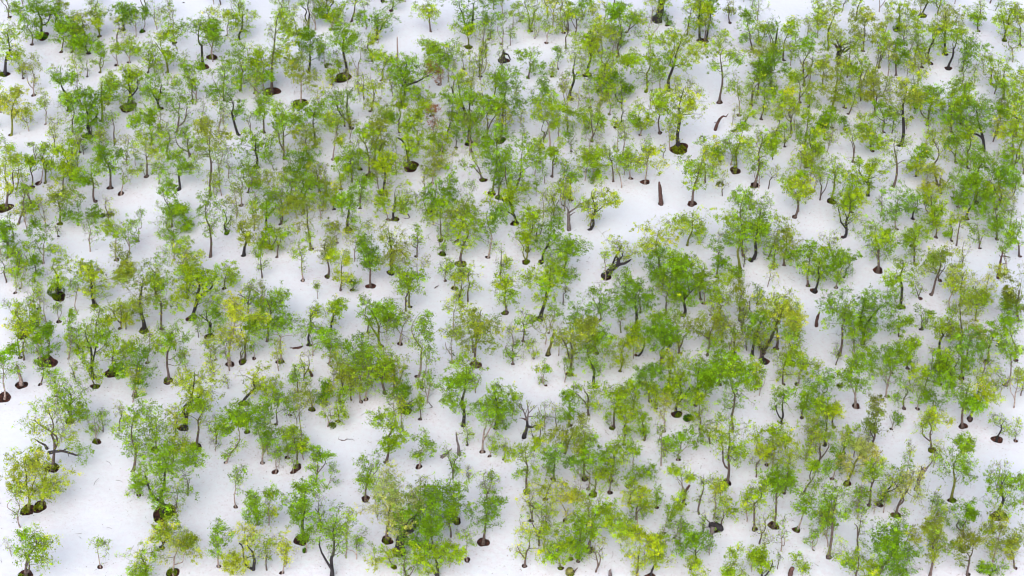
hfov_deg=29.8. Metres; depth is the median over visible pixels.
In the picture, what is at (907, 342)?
birch tree
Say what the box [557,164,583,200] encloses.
birch tree
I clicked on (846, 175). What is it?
birch tree
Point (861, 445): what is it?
birch tree
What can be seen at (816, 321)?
dead snag
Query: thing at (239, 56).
birch tree
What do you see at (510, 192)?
birch tree
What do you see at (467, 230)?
birch tree
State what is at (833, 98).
birch tree
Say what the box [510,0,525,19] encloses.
birch sapling
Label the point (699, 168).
birch tree
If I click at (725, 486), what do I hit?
birch sapling
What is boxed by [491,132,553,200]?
birch tree
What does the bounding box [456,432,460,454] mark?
dead snag
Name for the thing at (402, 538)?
birch tree
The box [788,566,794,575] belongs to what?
dead snag
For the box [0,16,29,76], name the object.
birch tree
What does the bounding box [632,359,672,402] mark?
birch tree
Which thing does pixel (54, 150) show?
birch tree
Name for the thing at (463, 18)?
birch tree
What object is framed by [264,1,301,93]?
birch tree
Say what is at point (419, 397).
birch sapling
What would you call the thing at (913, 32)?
birch sapling
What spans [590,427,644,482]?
birch tree
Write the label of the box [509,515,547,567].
birch tree
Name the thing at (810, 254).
birch tree
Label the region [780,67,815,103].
birch tree
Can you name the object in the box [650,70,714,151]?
birch tree
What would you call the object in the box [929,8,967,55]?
birch tree
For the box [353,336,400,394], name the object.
birch tree
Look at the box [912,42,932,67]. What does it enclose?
birch sapling
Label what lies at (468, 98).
birch tree
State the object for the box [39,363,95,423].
birch tree
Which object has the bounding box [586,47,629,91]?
birch tree
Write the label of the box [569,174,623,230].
birch tree
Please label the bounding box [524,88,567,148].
birch tree
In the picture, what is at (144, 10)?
birch sapling
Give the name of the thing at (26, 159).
birch sapling
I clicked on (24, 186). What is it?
birch tree
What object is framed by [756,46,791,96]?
birch tree
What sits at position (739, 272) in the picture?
birch sapling
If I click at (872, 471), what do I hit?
birch tree
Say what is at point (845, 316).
birch tree
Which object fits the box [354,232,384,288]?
birch tree
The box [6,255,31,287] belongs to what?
birch sapling
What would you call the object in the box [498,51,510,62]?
broken stump
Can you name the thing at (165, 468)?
birch tree
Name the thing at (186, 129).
birch tree
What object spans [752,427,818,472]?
birch tree
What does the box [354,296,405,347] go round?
birch tree
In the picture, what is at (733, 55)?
birch tree
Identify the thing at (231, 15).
birch sapling
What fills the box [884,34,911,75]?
birch sapling
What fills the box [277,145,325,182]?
birch tree
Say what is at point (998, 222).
birch tree
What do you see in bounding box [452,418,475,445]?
birch sapling
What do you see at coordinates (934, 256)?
birch tree
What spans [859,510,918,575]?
birch tree
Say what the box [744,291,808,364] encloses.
birch tree
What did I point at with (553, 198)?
birch sapling
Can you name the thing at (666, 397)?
birch sapling
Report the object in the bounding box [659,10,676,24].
birch sapling
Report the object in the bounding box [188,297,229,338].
birch tree
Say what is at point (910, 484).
birch tree
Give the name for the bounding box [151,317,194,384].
birch tree
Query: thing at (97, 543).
birch tree
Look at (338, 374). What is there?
birch tree
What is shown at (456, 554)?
birch tree
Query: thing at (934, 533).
birch tree
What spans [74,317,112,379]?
birch tree
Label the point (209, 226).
birch tree
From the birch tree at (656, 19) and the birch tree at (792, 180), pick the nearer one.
the birch tree at (792, 180)
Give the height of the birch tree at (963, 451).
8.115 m
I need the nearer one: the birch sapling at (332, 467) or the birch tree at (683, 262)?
the birch sapling at (332, 467)
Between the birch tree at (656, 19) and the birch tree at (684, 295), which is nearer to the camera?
the birch tree at (684, 295)
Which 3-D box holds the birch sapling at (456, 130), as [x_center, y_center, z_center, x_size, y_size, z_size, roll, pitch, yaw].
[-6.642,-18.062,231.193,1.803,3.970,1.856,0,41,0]
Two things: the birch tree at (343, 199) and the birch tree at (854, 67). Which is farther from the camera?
the birch tree at (854, 67)
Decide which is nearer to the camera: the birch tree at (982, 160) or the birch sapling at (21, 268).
the birch sapling at (21, 268)
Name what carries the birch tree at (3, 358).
on the forest floor
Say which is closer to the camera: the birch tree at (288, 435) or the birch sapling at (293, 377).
the birch tree at (288, 435)
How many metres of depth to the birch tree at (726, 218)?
212.54 m
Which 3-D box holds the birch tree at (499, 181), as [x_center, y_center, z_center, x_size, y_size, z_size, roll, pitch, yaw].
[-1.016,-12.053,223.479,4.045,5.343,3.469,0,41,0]
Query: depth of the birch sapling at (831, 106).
235.03 m
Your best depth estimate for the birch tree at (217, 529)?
179.93 m
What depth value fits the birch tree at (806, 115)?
230.67 m
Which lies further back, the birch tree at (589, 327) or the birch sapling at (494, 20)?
the birch sapling at (494, 20)
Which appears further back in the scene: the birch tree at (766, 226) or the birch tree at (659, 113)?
the birch tree at (659, 113)
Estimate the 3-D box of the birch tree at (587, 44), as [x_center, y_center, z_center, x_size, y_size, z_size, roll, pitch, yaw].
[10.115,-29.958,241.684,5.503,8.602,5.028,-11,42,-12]
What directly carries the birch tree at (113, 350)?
on the forest floor
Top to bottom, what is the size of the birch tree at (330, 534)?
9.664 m
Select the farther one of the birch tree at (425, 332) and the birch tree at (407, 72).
the birch tree at (407, 72)
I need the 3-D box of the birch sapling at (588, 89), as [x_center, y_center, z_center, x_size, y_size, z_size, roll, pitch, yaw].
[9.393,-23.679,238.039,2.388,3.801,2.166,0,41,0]
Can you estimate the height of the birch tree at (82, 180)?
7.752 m
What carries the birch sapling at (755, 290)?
on the forest floor
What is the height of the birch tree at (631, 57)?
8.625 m
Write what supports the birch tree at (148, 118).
on the forest floor
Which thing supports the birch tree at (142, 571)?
on the forest floor
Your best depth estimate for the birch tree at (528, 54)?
241.15 m
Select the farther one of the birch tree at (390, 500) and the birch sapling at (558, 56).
the birch sapling at (558, 56)
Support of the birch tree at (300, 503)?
on the forest floor
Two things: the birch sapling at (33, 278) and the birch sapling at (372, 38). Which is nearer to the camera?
the birch sapling at (33, 278)
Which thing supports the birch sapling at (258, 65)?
on the forest floor
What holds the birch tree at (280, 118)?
on the forest floor
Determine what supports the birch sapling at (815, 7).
on the forest floor
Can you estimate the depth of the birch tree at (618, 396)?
194.74 m
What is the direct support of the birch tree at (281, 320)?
on the forest floor
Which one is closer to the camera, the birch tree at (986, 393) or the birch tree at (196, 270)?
the birch tree at (986, 393)
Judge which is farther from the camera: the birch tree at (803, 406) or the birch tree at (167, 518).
the birch tree at (803, 406)
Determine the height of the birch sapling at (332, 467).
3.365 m
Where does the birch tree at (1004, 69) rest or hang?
on the forest floor
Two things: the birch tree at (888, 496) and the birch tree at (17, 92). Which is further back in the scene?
the birch tree at (17, 92)
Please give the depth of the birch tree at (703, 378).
194.86 m
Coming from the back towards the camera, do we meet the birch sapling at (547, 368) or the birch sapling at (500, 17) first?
the birch sapling at (500, 17)
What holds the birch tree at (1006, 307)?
on the forest floor
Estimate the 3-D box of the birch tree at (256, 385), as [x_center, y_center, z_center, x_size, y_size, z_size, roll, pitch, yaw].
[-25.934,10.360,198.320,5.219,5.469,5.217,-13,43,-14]
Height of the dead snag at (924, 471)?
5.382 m
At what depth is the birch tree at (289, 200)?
215.07 m
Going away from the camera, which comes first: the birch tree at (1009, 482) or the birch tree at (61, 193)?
the birch tree at (1009, 482)
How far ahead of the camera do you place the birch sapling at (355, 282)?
211.87 m
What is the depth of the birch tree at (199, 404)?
191.57 m
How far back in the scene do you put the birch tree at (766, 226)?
214.07 m
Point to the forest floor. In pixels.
(108, 374)
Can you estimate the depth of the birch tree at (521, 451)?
187.49 m
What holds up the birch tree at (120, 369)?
on the forest floor
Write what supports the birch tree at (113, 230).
on the forest floor
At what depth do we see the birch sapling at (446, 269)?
212.46 m
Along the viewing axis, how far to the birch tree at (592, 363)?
200.06 m
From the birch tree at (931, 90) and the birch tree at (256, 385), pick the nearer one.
the birch tree at (256, 385)
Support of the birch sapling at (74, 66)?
on the forest floor
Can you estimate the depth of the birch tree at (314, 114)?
231.31 m
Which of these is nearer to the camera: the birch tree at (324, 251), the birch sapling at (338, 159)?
the birch tree at (324, 251)
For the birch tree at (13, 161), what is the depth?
219.83 m
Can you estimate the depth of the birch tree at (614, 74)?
238.71 m
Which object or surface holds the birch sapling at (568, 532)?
on the forest floor
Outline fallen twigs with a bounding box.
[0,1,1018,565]
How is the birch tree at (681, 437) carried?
on the forest floor
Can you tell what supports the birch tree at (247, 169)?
on the forest floor
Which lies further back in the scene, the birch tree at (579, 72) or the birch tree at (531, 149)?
the birch tree at (579, 72)
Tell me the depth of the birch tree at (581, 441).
188.84 m
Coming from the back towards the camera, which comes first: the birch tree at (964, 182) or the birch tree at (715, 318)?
the birch tree at (964, 182)
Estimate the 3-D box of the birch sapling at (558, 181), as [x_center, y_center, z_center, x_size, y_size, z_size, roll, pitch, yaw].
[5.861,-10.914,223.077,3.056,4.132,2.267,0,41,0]
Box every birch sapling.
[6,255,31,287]
[7,152,36,187]
[7,267,25,293]
[15,59,32,78]
[19,251,45,281]
[24,273,42,295]
[28,310,50,359]
[31,280,49,309]
[32,193,43,209]
[35,88,49,124]
[35,140,60,184]
[51,224,60,234]
[51,299,63,322]
[59,306,82,359]
[69,58,86,80]
[76,54,98,76]
[83,413,108,443]
[120,30,143,62]
[129,10,142,36]
[132,206,146,240]
[135,1,155,31]
[219,8,238,35]
[244,340,258,359]
[248,58,266,93]
[274,527,299,573]
[283,359,312,391]
[286,455,299,473]
[318,183,333,210]
[324,50,342,85]
[326,461,339,487]
[331,152,355,189]
[346,277,363,291]
[350,331,366,346]
[360,32,381,61]
[388,0,404,11]
[411,88,426,107]
[412,391,426,420]
[424,104,441,133]
[434,257,454,281]
[436,321,465,363]
[450,122,463,148]
[452,42,475,69]
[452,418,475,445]
[455,524,479,562]
[481,15,499,37]
[481,468,500,493]
[484,430,503,456]
[494,10,520,44]
[496,437,515,460]
[508,9,519,25]
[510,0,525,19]
[523,336,542,359]
[524,15,543,38]
[531,357,553,385]
[534,492,559,519]
[537,188,560,216]
[539,13,556,43]
[547,295,564,333]
[548,58,557,77]
[550,45,563,67]
[550,179,575,205]
[552,71,570,100]
[561,124,577,152]
[564,528,577,555]
[570,6,589,34]
[577,0,596,19]
[579,82,595,107]
[600,80,622,114]
[620,476,638,504]
[650,484,665,508]
[653,389,681,432]
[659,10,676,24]
[660,501,673,532]
[672,518,690,538]
[686,423,706,447]
[705,289,723,315]
[711,28,730,52]
[713,475,728,496]
[716,0,742,23]
[723,262,748,285]
[749,281,767,303]
[749,356,765,390]
[761,443,771,466]
[802,79,822,107]
[802,523,822,549]
[805,0,825,24]
[824,103,843,128]
[835,114,850,130]
[837,80,853,108]
[849,0,864,18]
[865,345,881,369]
[880,343,897,373]
[881,73,894,96]
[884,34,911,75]
[889,410,905,429]
[905,22,927,51]
[908,277,927,299]
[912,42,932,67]
[913,301,938,330]
[941,209,960,241]
[964,435,975,446]
[979,51,988,72]
[993,76,1009,104]
[1010,417,1023,441]
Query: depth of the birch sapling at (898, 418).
196.03 m
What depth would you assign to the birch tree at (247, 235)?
214.08 m
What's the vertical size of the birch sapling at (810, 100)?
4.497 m
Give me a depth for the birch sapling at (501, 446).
192.51 m
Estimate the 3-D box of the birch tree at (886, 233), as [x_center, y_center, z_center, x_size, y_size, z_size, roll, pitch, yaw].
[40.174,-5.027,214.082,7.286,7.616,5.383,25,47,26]
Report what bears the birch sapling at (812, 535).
on the forest floor
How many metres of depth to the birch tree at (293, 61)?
237.18 m
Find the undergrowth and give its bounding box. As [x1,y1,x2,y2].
[0,13,1006,575]
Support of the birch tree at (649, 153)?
on the forest floor
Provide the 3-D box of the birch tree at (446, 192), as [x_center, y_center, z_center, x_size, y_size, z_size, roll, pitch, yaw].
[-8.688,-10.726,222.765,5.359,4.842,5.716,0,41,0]
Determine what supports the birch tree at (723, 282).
on the forest floor
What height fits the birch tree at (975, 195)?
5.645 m
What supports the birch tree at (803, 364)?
on the forest floor
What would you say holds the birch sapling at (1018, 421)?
on the forest floor
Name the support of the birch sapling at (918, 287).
on the forest floor
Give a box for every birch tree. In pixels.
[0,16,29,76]
[0,83,39,135]
[0,143,34,210]
[0,218,22,258]
[0,347,25,399]
[0,442,53,512]
[1,298,42,336]
[1,314,37,358]
[6,177,39,224]
[6,445,82,509]
[8,522,62,575]
[11,0,63,38]
[12,393,94,470]
[25,320,62,362]
[34,140,64,183]
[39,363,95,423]
[40,242,84,299]
[41,178,85,223]
[44,64,83,110]
[46,15,81,52]
[56,131,85,180]
[60,83,110,138]
[64,31,99,59]
[67,258,114,307]
[71,155,108,202]
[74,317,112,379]
[86,535,111,568]
[88,74,117,121]
[88,326,145,375]
[90,139,129,189]
[97,213,131,261]
[102,258,176,333]
[105,341,161,397]
[108,390,171,471]
[114,535,164,575]
[115,62,144,106]
[123,428,210,516]
[125,98,175,150]
[129,125,171,177]
[136,67,192,109]
[139,19,180,72]
[141,269,185,330]
[146,200,194,240]
[147,513,188,549]
[148,516,205,575]
[149,171,188,227]
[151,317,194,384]
[152,146,202,191]
[165,362,225,430]
[166,111,206,156]
[166,253,243,320]
[175,264,193,298]
[177,12,230,68]
[177,53,210,101]
[177,393,219,445]
[185,114,237,195]
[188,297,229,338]
[189,187,227,257]
[195,4,230,59]
[199,83,248,135]
[205,516,235,567]
[208,398,249,463]
[212,290,272,366]
[215,28,263,91]
[218,156,262,206]
[218,520,282,575]
[222,205,263,256]
[231,360,287,405]
[233,126,278,166]
[234,394,279,464]
[236,480,283,526]
[238,317,271,364]
[241,43,280,90]
[243,280,291,341]
[246,183,286,230]
[256,303,311,363]
[258,167,306,204]
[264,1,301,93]
[264,98,306,159]
[274,190,332,250]
[274,471,332,542]
[275,425,301,458]
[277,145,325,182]
[280,47,323,104]
[280,420,309,469]
[282,170,318,212]
[285,96,330,146]
[287,121,323,152]
[287,231,316,281]
[293,25,330,72]
[298,304,334,346]
[303,443,337,484]
[309,323,353,364]
[311,233,340,278]
[312,497,361,575]
[317,75,365,129]
[321,346,367,402]
[324,245,356,292]
[325,15,364,79]
[331,181,368,232]
[344,349,379,403]
[348,122,381,173]
[350,0,401,39]
[350,448,390,501]
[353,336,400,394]
[353,458,431,546]
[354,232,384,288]
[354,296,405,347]
[355,345,390,400]
[362,106,397,160]
[362,404,413,463]
[365,148,414,195]
[369,179,420,221]
[371,214,417,275]
[375,377,420,414]
[377,87,410,132]
[379,52,448,108]
[381,303,420,345]
[387,114,429,169]
[388,260,430,307]
[388,483,449,556]
[405,309,436,377]
[406,535,468,575]
[408,425,436,468]
[408,486,461,549]
[409,0,442,31]
[414,176,458,212]
[415,194,457,241]
[419,143,458,183]
[419,469,481,527]
[422,36,461,85]
[432,352,480,426]
[437,62,469,118]
[437,194,485,241]
[440,207,493,266]
[442,0,503,34]
[446,300,505,367]
[449,86,505,145]
[451,487,509,544]
[463,381,514,453]
[473,193,509,258]
[475,94,511,138]
[477,122,515,172]
[479,376,526,431]
[480,64,529,142]
[480,179,532,225]
[481,146,514,196]
[486,160,517,199]
[489,264,525,314]
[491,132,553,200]
[502,435,549,494]
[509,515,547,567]
[512,204,545,252]
[513,46,546,78]
[516,250,581,320]
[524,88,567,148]
[529,214,582,264]
[534,517,583,566]
[537,441,581,479]
[538,408,596,454]
[539,233,593,282]
[540,314,604,376]
[551,477,591,522]
[554,41,591,99]
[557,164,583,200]
[560,292,625,354]
[564,378,614,415]
[566,321,616,387]
[566,482,627,548]
[567,143,618,183]
[567,418,600,481]
[568,14,616,76]
[568,507,602,563]
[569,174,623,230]
[570,433,615,490]
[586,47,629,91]
[590,65,639,98]
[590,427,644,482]
[595,226,641,279]
[601,0,642,57]
[601,376,639,427]
[603,277,660,323]
[609,514,673,575]
[613,142,641,179]
[620,28,668,91]
[620,459,660,486]
[629,144,671,184]
[629,214,686,270]
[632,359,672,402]
[638,244,675,288]
[639,309,692,372]
[642,532,675,575]
[646,97,673,134]
[649,245,698,299]
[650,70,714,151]
[651,346,690,391]
[652,0,675,22]
[653,28,689,63]
[655,307,702,354]
[657,424,705,460]
[659,262,708,316]
[659,362,691,416]
[660,25,708,91]
[663,204,716,247]
[669,147,727,206]
[671,523,720,572]
[675,348,725,406]
[680,251,721,300]
[682,0,716,41]
[690,306,728,356]
[693,335,739,385]
[698,0,721,42]
[703,272,734,323]
[703,347,763,429]
[703,407,762,483]
[706,34,750,103]
[713,205,769,267]
[717,121,757,173]
[721,184,759,256]
[735,124,783,188]
[736,190,774,261]
[738,476,771,531]
[740,308,777,356]
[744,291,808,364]
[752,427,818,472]
[752,466,803,528]
[754,280,800,349]
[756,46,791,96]
[767,14,804,60]
[769,78,807,133]
[770,217,810,265]
[776,171,816,218]
[779,342,824,385]
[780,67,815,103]
[781,378,826,419]
[782,238,837,286]
[786,31,822,86]
[790,487,829,532]
[791,107,821,140]
[792,125,827,161]
[794,393,837,446]
[796,244,843,293]
[804,454,837,494]
[808,152,868,202]
[809,0,845,50]
[813,57,852,106]
[813,481,859,559]
[815,280,901,345]
[817,28,864,63]
[819,291,859,356]
[823,243,852,288]
[824,530,881,575]
[828,182,871,238]
[833,343,882,408]
[833,428,885,486]
[840,49,873,88]
[846,5,886,51]
[847,153,896,196]
[848,214,904,273]
[850,454,896,506]
[852,115,889,151]
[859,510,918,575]
[866,337,916,397]
[870,468,916,507]
[874,179,923,228]
[876,130,916,186]
[876,247,926,309]
[880,76,929,146]
[883,0,923,34]
[889,463,931,517]
[890,322,923,369]
[902,503,960,575]
[909,80,962,125]
[910,405,955,452]
[911,14,952,64]
[913,120,955,186]
[913,241,964,295]
[916,186,949,220]
[921,0,941,17]
[924,305,967,354]
[926,86,965,132]
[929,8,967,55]
[929,430,980,502]
[932,21,972,69]
[935,360,989,428]
[937,89,1011,150]
[939,283,989,348]
[940,120,981,168]
[941,166,982,212]
[942,323,996,380]
[944,74,978,124]
[947,520,985,575]
[951,359,1006,422]
[952,144,1003,203]
[954,186,999,220]
[957,30,993,70]
[958,262,1009,305]
[972,318,1014,355]
[972,502,1023,561]
[976,193,1015,240]
[980,153,1023,209]
[980,465,1023,519]
[986,410,1016,442]
[987,53,1023,98]
[990,0,1023,41]
[991,103,1023,165]
[994,290,1021,327]
[995,338,1023,386]
[996,81,1023,137]
[997,260,1023,320]
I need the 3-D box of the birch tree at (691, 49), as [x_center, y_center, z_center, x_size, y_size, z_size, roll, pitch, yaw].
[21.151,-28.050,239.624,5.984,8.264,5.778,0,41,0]
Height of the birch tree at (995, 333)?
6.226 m
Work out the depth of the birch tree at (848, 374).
194.93 m
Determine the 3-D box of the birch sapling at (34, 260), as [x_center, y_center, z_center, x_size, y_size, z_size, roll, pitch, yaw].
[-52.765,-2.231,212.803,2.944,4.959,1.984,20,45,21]
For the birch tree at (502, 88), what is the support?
on the forest floor
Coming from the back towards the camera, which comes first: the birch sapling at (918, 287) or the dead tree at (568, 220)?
the dead tree at (568, 220)
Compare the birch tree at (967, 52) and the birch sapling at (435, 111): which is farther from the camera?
the birch tree at (967, 52)
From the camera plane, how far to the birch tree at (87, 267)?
208.13 m
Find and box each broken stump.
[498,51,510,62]
[565,567,577,575]
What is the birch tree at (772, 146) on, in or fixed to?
on the forest floor
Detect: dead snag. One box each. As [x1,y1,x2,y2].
[15,363,23,385]
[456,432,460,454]
[546,333,554,355]
[658,181,662,205]
[677,477,690,504]
[714,114,727,130]
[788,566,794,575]
[814,311,819,326]
[913,461,931,490]
[996,251,1010,279]
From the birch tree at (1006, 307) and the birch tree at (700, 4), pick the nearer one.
the birch tree at (1006, 307)
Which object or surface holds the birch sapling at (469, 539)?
on the forest floor
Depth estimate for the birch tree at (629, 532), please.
178.74 m
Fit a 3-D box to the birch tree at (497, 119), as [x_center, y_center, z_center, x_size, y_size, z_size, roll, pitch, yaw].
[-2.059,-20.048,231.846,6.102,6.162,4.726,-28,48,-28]
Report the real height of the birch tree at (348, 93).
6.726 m
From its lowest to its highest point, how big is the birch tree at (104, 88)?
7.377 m
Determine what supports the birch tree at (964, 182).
on the forest floor
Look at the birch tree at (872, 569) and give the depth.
178.49 m
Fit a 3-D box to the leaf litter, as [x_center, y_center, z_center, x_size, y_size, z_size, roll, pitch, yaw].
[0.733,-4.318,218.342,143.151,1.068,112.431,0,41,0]
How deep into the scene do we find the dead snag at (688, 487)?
188.22 m
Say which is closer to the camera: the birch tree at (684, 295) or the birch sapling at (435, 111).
the birch tree at (684, 295)
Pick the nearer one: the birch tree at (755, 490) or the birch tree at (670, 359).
the birch tree at (755, 490)
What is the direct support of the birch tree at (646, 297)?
on the forest floor
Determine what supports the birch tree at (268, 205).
on the forest floor
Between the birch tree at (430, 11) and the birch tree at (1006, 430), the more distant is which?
the birch tree at (430, 11)
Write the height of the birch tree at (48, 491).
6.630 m
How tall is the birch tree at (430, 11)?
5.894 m
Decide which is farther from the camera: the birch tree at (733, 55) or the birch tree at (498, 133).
the birch tree at (733, 55)
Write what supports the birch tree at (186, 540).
on the forest floor
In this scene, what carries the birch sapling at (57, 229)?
on the forest floor
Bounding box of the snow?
[0,0,1023,575]
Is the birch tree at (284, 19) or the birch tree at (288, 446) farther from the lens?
the birch tree at (284, 19)
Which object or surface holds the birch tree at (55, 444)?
on the snow
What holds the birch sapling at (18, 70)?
on the forest floor
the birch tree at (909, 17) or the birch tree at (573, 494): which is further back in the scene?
the birch tree at (909, 17)
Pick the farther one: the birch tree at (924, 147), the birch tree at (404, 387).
the birch tree at (924, 147)
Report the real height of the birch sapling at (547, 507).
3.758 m
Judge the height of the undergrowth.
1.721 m
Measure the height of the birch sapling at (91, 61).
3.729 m
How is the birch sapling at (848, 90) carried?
on the forest floor
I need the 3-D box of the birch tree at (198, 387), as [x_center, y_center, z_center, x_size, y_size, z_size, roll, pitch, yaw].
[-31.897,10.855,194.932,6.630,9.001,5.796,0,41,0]
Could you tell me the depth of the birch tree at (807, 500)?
183.69 m
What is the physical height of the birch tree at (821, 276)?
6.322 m
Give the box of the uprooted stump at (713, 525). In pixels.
[704,517,723,534]
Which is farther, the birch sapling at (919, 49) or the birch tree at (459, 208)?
the birch sapling at (919, 49)
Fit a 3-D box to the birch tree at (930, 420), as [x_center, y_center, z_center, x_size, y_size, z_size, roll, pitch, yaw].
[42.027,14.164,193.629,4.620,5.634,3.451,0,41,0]
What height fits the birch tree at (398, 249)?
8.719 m
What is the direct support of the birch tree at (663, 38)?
on the forest floor
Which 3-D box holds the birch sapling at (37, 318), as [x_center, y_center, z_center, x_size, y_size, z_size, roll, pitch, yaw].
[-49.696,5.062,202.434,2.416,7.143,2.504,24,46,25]
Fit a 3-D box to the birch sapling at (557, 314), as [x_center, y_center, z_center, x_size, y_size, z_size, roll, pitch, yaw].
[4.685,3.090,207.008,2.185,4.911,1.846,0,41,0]
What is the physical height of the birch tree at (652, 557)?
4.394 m
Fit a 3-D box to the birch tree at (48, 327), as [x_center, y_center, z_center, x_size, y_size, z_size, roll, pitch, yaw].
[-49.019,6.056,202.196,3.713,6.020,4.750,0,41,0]
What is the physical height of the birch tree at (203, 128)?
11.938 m
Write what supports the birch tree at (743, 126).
on the forest floor
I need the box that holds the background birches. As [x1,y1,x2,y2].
[0,0,1023,575]
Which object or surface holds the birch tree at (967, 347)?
on the forest floor
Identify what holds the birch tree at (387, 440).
on the forest floor
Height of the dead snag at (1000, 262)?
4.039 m
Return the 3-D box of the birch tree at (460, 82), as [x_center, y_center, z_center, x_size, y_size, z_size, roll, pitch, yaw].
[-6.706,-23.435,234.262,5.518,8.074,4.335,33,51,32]
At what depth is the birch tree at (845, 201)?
218.10 m
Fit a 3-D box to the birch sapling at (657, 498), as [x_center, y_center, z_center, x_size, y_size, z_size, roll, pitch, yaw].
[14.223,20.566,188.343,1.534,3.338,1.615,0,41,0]
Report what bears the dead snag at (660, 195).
on the snow
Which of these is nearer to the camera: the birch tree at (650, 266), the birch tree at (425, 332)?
the birch tree at (425, 332)
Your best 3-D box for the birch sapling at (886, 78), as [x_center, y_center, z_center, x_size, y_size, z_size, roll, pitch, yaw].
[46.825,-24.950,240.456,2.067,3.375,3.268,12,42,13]
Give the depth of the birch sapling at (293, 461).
191.65 m
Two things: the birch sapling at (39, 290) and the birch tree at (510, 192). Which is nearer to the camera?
the birch sapling at (39, 290)
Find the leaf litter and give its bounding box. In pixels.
[1,7,1023,575]
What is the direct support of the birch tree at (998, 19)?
on the forest floor
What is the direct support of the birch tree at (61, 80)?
on the forest floor
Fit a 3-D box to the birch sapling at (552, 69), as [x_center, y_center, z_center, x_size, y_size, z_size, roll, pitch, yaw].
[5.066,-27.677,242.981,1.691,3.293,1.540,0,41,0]
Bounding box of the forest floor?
[0,0,1021,575]
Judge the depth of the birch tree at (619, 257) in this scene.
213.54 m
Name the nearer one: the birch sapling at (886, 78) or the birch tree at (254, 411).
the birch tree at (254, 411)
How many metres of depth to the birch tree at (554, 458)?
189.00 m
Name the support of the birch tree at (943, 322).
on the forest floor
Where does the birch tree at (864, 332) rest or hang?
on the forest floor
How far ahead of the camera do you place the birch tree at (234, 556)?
179.54 m
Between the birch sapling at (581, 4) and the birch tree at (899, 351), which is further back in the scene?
the birch sapling at (581, 4)
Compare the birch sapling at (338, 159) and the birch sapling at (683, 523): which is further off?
the birch sapling at (338, 159)
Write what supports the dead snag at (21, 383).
on the snow
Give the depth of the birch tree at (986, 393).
193.83 m
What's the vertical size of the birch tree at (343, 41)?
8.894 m
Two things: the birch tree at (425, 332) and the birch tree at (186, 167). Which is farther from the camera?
the birch tree at (186, 167)
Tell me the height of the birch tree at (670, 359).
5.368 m
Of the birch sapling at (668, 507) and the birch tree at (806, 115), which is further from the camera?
the birch tree at (806, 115)
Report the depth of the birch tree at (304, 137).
228.91 m
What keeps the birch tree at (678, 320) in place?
on the forest floor
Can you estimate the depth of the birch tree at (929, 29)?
244.18 m
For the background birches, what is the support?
on the forest floor
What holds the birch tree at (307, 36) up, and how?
on the forest floor
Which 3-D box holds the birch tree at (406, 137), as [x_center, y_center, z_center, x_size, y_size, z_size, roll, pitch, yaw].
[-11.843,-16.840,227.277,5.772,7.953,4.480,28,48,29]
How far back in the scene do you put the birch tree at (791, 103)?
231.51 m
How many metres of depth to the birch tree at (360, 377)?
196.95 m
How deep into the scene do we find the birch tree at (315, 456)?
189.40 m
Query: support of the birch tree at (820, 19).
on the forest floor
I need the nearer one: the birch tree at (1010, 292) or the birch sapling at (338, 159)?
the birch tree at (1010, 292)
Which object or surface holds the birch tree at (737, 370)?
on the forest floor
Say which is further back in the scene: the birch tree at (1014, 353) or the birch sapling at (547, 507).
the birch tree at (1014, 353)
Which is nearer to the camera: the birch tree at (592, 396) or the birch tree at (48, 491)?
the birch tree at (48, 491)
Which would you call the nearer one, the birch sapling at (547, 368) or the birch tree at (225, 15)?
the birch sapling at (547, 368)
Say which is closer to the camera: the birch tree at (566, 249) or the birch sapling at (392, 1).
the birch tree at (566, 249)
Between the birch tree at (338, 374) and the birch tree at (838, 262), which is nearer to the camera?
the birch tree at (338, 374)
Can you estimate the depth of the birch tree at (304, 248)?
210.59 m
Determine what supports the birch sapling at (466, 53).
on the forest floor
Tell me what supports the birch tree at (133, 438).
on the forest floor
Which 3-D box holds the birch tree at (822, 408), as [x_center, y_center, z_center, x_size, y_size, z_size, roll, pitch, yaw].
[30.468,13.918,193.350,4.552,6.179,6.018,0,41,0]
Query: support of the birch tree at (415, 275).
on the forest floor
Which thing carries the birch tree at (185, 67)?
on the forest floor
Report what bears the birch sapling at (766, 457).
on the forest floor
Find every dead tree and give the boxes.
[515,396,545,438]
[564,202,582,230]
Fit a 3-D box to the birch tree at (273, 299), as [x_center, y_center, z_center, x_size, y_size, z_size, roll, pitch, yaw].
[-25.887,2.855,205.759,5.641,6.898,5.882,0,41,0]
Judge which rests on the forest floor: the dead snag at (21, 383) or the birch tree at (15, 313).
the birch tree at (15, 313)
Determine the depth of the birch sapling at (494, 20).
248.95 m
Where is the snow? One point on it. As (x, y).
(80, 510)
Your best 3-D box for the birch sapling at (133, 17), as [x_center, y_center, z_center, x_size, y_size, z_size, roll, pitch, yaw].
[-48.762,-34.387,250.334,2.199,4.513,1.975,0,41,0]
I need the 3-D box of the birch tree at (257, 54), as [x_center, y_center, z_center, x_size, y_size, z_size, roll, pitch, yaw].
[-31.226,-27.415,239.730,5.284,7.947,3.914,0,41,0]
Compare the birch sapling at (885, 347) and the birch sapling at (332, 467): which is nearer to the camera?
the birch sapling at (332, 467)
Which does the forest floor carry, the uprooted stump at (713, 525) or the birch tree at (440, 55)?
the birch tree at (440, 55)
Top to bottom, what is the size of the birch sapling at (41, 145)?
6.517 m
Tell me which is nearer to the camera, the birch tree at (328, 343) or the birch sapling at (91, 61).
the birch tree at (328, 343)
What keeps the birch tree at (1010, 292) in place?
on the forest floor

